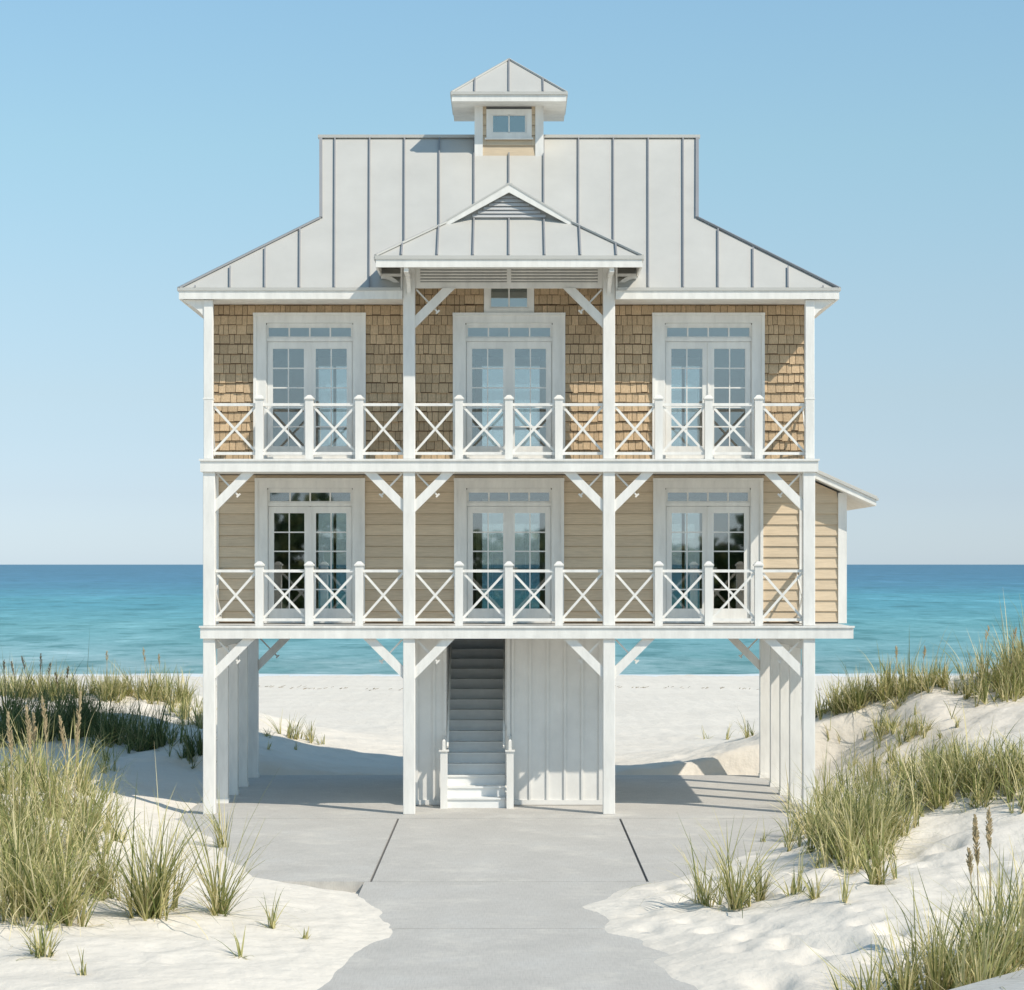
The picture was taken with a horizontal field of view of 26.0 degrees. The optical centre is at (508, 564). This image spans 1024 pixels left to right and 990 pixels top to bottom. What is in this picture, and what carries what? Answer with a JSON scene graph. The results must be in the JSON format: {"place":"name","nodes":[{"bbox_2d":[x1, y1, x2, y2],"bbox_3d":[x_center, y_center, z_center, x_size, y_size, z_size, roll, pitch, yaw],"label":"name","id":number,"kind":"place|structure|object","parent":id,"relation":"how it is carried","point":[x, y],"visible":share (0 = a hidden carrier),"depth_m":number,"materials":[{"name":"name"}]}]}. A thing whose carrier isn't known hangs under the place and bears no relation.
{"place":"outdoors","nodes":[
{"label":"outdoors","id":0,"kind":"place"},
{"bbox_2d":[261,710,324,749],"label":"dune grass","id":1,"kind":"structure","parent":0,"point":[290,735],"depth_m":53.38,"materials":[{"name":"plant"}]},
{"bbox_2d":[24,685,863,690],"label":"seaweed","id":2,"kind":"object","parent":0,"point":[402,688],"visible":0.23,"depth_m":100.19,"materials":[{"name":"brown plant"}]},
{"bbox_2d":[173,818,817,989],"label":"driveway","id":3,"kind":"structure","parent":0,"point":[479,903],"depth_m":31.80,"materials":[{"name":"concrete"}]},
{"bbox_2d":[0,668,1023,989],"bbox_3d":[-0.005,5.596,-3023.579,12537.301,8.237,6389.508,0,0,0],"label":"ground","id":4,"kind":"structure","parent":0,"point":[660,724],"depth_m":29.78,"materials":[{"name":"white sand"}]},
{"bbox_2d":[2,659,5,698],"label":"sea oat stalk","id":5,"kind":"object","parent":4,"relation":"on","point":[3,663],"visible":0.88,"depth_m":53.15,"materials":[{"name":"beige plant"}]},
{"bbox_2d":[6,711,14,816],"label":"sea oat stalk","id":6,"kind":"object","parent":4,"relation":"on","point":[10,738],"visible":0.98,"depth_m":29.84,"materials":[{"name":"beige plant"}]},
{"bbox_2d":[11,661,17,705],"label":"sea oat stalk","id":7,"kind":"object","parent":4,"relation":"on","point":[13,673],"visible":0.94,"depth_m":53.45,"materials":[{"name":"beige plant"}]},
{"bbox_2d":[21,656,29,707],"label":"sea oat stalk","id":8,"kind":"object","parent":4,"relation":"on","point":[24,665],"visible":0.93,"depth_m":53.50,"materials":[{"name":"beige plant"}]},
{"bbox_2d":[25,705,33,821],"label":"sea oat stalk","id":9,"kind":"object","parent":4,"relation":"on","point":[29,727],"visible":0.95,"depth_m":30.26,"materials":[{"name":"beige plant"}]},
{"bbox_2d":[31,712,36,821],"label":"sea oat stalk","id":10,"kind":"object","parent":4,"relation":"on","point":[34,728],"visible":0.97,"depth_m":30.50,"materials":[{"name":"beige plant"}]},
{"bbox_2d":[9,906,66,960],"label":"beach grass tuft","id":11,"kind":"object","parent":4,"relation":"on","point":[40,950],"visible":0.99,"depth_m":24.42,"materials":[{"name":"green plant"}]},
{"bbox_2d":[39,653,41,706],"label":"sea oat stalk","id":12,"kind":"object","parent":4,"relation":"on","point":[40,666],"visible":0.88,"depth_m":53.37,"materials":[{"name":"beige plant"}]},
{"bbox_2d":[41,695,50,816],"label":"sea oat stalk","id":13,"kind":"object","parent":4,"relation":"on","point":[45,725],"visible":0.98,"depth_m":30.35,"materials":[{"name":"beige plant"}]},
{"bbox_2d":[59,716,70,817],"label":"sea oat stalk","id":14,"kind":"object","parent":4,"relation":"on","point":[62,733],"visible":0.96,"depth_m":30.46,"materials":[{"name":"beige plant"}]},
{"bbox_2d":[67,947,86,975],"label":"beach grass tuft","id":15,"kind":"object","parent":4,"relation":"on","point":[82,970],"visible":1,"depth_m":23.61,"materials":[{"name":"plant"}]},
{"bbox_2d":[73,690,81,811],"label":"sea oat stalk","id":16,"kind":"object","parent":4,"relation":"on","point":[77,725],"visible":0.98,"depth_m":30.44,"materials":[{"name":"beige plant"}]},
{"bbox_2d":[0,694,158,939],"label":"dune grass","id":17,"kind":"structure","parent":4,"relation":"on","point":[28,884],"depth_m":28.42,"materials":[{"name":"green plant"}]},
{"bbox_2d":[88,848,120,894],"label":"beach grass tuft","id":18,"kind":"object","parent":4,"relation":"on","point":[102,868],"visible":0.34,"depth_m":28.07,"materials":[{"name":"green plant"}]},
{"bbox_2d":[0,633,216,768],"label":"dune grass","id":19,"kind":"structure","parent":4,"relation":"on","point":[158,737],"depth_m":49.75,"materials":[{"name":"green plant"}]},
{"bbox_2d":[0,655,216,728],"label":"dune grass","id":20,"kind":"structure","parent":4,"relation":"on","point":[184,696],"depth_m":54.52,"materials":[{"name":"green plant"}]},
{"bbox_2d":[56,746,265,938],"bbox_3d":[-4.295,3.371,26.740,2.794,2.429,2.328,0,0,41],"label":"beach grass tuft","id":21,"kind":"object","parent":4,"relation":"on","point":[152,901],"visible":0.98,"depth_m":26.75,"materials":[{"name":"green plant"}]},
{"bbox_2d":[111,794,271,921],"bbox_3d":[-4.172,3.698,27.484,2.378,1.837,1.653,0,0,34],"label":"beach grass tuft","id":22,"kind":"object","parent":4,"relation":"on","point":[177,898],"visible":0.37,"depth_m":27.46,"materials":[{"name":"green plant"}]},
{"bbox_2d":[186,782,238,847],"bbox_3d":[-4.694,4.075,35.180,0.886,1.455,1.275,0,0,0],"label":"beach grass tuft","id":23,"kind":"object","parent":4,"relation":"on","point":[219,831],"visible":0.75,"depth_m":35.27,"materials":[{"name":"plant"}]},
{"bbox_2d":[136,766,307,926],"bbox_3d":[-3.698,3.607,27.485,2.308,2.225,2.539,0,0,-24],"label":"beach grass tuft","id":24,"kind":"object","parent":4,"relation":"on","point":[221,905],"visible":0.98,"depth_m":27.25,"materials":[{"name":"green plant"}]},
{"bbox_2d":[214,923,251,959],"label":"beach grass tuft","id":25,"kind":"object","parent":4,"relation":"on","point":[240,951],"visible":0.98,"depth_m":25.00,"materials":[{"name":"plant"}]},
{"bbox_2d":[256,889,294,930],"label":"beach grass tuft","id":26,"kind":"object","parent":4,"relation":"on","point":[273,921],"visible":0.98,"depth_m":26.71,"materials":[{"name":"plant"}]},
{"bbox_2d":[299,927,309,938],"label":"beach grass tuft","id":27,"kind":"object","parent":4,"relation":"on","point":[305,936],"visible":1,"depth_m":26.26,"materials":[{"name":"plant"}]},
{"bbox_2d":[180,775,821,818],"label":"carport slab","id":28,"kind":"structure","parent":4,"relation":"on","point":[381,796],"depth_m":42.09,"materials":[{"name":"concrete"}]},
{"bbox_2d":[626,815,770,908],"bbox_3d":[2.573,3.874,28.890,1.770,1.309,1.544,0,0,-43],"label":"beach grass tuft","id":29,"kind":"object","parent":4,"relation":"on","point":[705,900],"visible":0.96,"depth_m":28.56,"materials":[{"name":"green plant"}]},
{"bbox_2d":[726,720,735,739],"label":"beach grass tuft","id":30,"kind":"object","parent":4,"relation":"on","point":[727,735],"visible":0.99,"depth_m":59.52,"materials":[{"name":"plant"}]},
{"bbox_2d":[670,810,810,917],"bbox_3d":[2.939,3.770,28.007,2.061,1.375,1.792,0,0,0],"label":"beach grass tuft","id":31,"kind":"object","parent":4,"relation":"on","point":[735,899],"visible":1,"depth_m":28.07,"materials":[{"name":"green plant"}]},
{"bbox_2d":[734,709,755,738],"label":"beach grass tuft","id":32,"kind":"object","parent":4,"relation":"on","point":[746,735],"visible":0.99,"depth_m":50.84,"materials":[{"name":"plant"}]},
{"bbox_2d":[729,846,803,902],"bbox_3d":[3.224,4.017,28.524,1.068,0.876,0.993,0,0,-34],"label":"beach grass tuft","id":33,"kind":"object","parent":4,"relation":"on","point":[760,897],"visible":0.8,"depth_m":28.51,"materials":[{"name":"green plant"}]},
{"bbox_2d":[771,799,802,841],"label":"beach grass tuft","id":34,"kind":"object","parent":4,"relation":"on","point":[790,826],"visible":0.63,"depth_m":35.89,"materials":[{"name":"plant"}]},
{"bbox_2d":[762,847,815,895],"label":"beach grass tuft","id":35,"kind":"object","parent":4,"relation":"on","point":[794,889],"visible":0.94,"depth_m":28.10,"materials":[{"name":"plant"}]},
{"bbox_2d":[790,861,837,899],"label":"beach grass tuft","id":36,"kind":"object","parent":4,"relation":"on","point":[812,892],"visible":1,"depth_m":27.40,"materials":[{"name":"plant"}]},
{"bbox_2d":[823,851,856,903],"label":"beach grass tuft","id":37,"kind":"object","parent":4,"relation":"on","point":[844,896],"visible":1,"depth_m":26.85,"materials":[{"name":"plant"}]},
{"bbox_2d":[842,737,874,766],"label":"beach grass tuft","id":38,"kind":"object","parent":4,"relation":"on","point":[855,753],"visible":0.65,"depth_m":45.63,"materials":[{"name":"plant"}]},
{"bbox_2d":[816,777,928,891],"bbox_3d":[4.643,3.500,28.108,1.392,1.749,2.061,0,0,0],"label":"beach grass tuft","id":39,"kind":"object","parent":4,"relation":"on","point":[877,868],"visible":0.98,"depth_m":28.09,"materials":[{"name":"green plant"}]},
{"bbox_2d":[874,836,896,882],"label":"beach grass tuft","id":40,"kind":"object","parent":4,"relation":"on","point":[894,873],"visible":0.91,"depth_m":28.31,"materials":[{"name":"plant"}]},
{"bbox_2d":[885,744,896,764],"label":"beach grass tuft","id":41,"kind":"object","parent":4,"relation":"on","point":[890,753],"visible":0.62,"depth_m":43.80,"materials":[{"name":"plant"}]},
{"bbox_2d":[760,699,1023,873],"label":"dune grass","id":42,"kind":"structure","parent":4,"relation":"on","point":[827,832],"depth_m":32.85,"materials":[{"name":"green plant"}]},
{"bbox_2d":[824,703,960,750],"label":"dune grass","id":43,"kind":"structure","parent":4,"relation":"on","point":[913,732],"depth_m":45.60,"materials":[{"name":"plant"}]},
{"bbox_2d":[895,645,897,704],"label":"sea oat stalk","id":44,"kind":"object","parent":4,"relation":"on","point":[896,649],"visible":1,"depth_m":47.40,"materials":[{"name":"beige plant"}]},
{"bbox_2d":[801,593,1023,719],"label":"dune grass","id":45,"kind":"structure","parent":4,"relation":"on","point":[1000,678],"depth_m":47.30,"materials":[{"name":"green plant"}]},
{"bbox_2d":[807,830,1023,989],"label":"dune grass","id":46,"kind":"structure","parent":4,"relation":"on","point":[985,959],"depth_m":22.48,"materials":[{"name":"green plant"}]},
{"bbox_2d":[921,645,925,694],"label":"sea oat stalk","id":47,"kind":"object","parent":4,"relation":"on","point":[924,651],"visible":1,"depth_m":46.79,"materials":[{"name":"beige plant"}]},
{"bbox_2d":[966,847,974,949],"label":"sea oat stalk","id":48,"kind":"object","parent":4,"relation":"on","point":[969,863],"visible":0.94,"depth_m":23.56,"materials":[{"name":"brown plant"}]},
{"bbox_2d":[972,814,980,943],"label":"sea oat stalk","id":49,"kind":"object","parent":4,"relation":"on","point":[975,834],"visible":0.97,"depth_m":23.58,"materials":[{"name":"brown plant"}]},
{"bbox_2d":[980,625,989,689],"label":"sea oat stalk","id":50,"kind":"object","parent":4,"relation":"on","point":[987,633],"visible":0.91,"depth_m":46.20,"materials":[{"name":"beige plant"}]},
{"bbox_2d":[950,969,1023,989],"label":"boardwalk","id":51,"kind":"structure","parent":4,"relation":"on","point":[1008,982],"depth_m":21.33,"materials":[{"name":"wood"}]},
{"bbox_2d":[985,807,992,933],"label":"sea oat stalk","id":52,"kind":"object","parent":4,"relation":"on","point":[989,831],"visible":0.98,"depth_m":23.56,"materials":[{"name":"brown plant"}]},
{"bbox_2d":[1010,628,1016,681],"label":"sea oat stalk","id":53,"kind":"object","parent":4,"relation":"on","point":[1015,632],"visible":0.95,"depth_m":46.15,"materials":[{"name":"beige plant"}]},
{"bbox_2d":[0,565,1023,676],"bbox_3d":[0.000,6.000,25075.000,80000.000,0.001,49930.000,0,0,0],"label":"sea","id":54,"kind":"structure","parent":0,"point":[124,615],"depth_m":217.57,"materials":[{"name":"liquid"}]},
{"bbox_2d":[0,0,1023,564],"label":"sky","id":55,"kind":"structure","parent":0,"point":[874,148],"materials":[{"name":"blue"}]},
{"bbox_2d":[177,58,878,813],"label":"beach house","id":56,"kind":"structure","parent":0,"point":[413,286],"depth_m":40.78,"materials":[{"name":"white wood"}]},
{"bbox_2d":[253,313,365,458],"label":"french door","id":57,"kind":"structure","parent":56,"relation":"in","point":[263,345],"depth_m":40.73,"materials":[{"name":"white paint"}]},
{"bbox_2d":[254,478,364,622],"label":"french door","id":58,"kind":"structure","parent":56,"relation":"in","point":[265,509],"depth_m":41.57,"materials":[{"name":"white paint"}]},
{"bbox_2d":[316,357,346,445],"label":"rear window","id":59,"kind":"structure","parent":56,"relation":"in","point":[322,361],"depth_m":47.03,"materials":[{"name":"glass"}]},
{"bbox_2d":[316,499,349,608],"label":"rear window","id":60,"kind":"structure","parent":56,"relation":"in","point":[317,514],"depth_m":47.08,"materials":[{"name":"glass"}]},
{"bbox_2d":[453,313,564,458],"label":"french door","id":61,"kind":"structure","parent":56,"relation":"in","point":[508,344],"depth_m":40.73,"materials":[{"name":"white paint"}]},
{"bbox_2d":[454,478,563,622],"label":"french door","id":62,"kind":"structure","parent":56,"relation":"in","point":[464,509],"depth_m":41.57,"materials":[{"name":"white paint"}]},
{"bbox_2d":[484,289,533,312],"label":"attic window","id":63,"kind":"structure","parent":56,"relation":"in","point":[495,300],"depth_m":40.76,"materials":[{"name":"white paint"}]},
{"bbox_2d":[476,499,544,608],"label":"rear window","id":64,"kind":"structure","parent":56,"relation":"in","point":[478,515],"depth_m":47.03,"materials":[{"name":"glass"}]},
{"bbox_2d":[476,357,545,445],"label":"rear window","id":65,"kind":"structure","parent":56,"relation":"in","point":[492,361],"depth_m":47.03,"materials":[{"name":"glass"}]},
{"bbox_2d":[668,499,701,608],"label":"rear window","id":66,"kind":"structure","parent":56,"relation":"in","point":[683,514],"depth_m":47.08,"materials":[{"name":"glass"}]},
{"bbox_2d":[671,357,701,445],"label":"rear window","id":67,"kind":"structure","parent":56,"relation":"in","point":[675,361],"depth_m":47.03,"materials":[{"name":"glass"}]},
{"bbox_2d":[652,313,764,458],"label":"french door","id":68,"kind":"structure","parent":56,"relation":"in","point":[754,345],"depth_m":40.73,"materials":[{"name":"white paint"}]},
{"bbox_2d":[653,478,763,622],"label":"french door","id":69,"kind":"structure","parent":56,"relation":"in","point":[663,509],"depth_m":41.57,"materials":[{"name":"white paint"}]}
]}

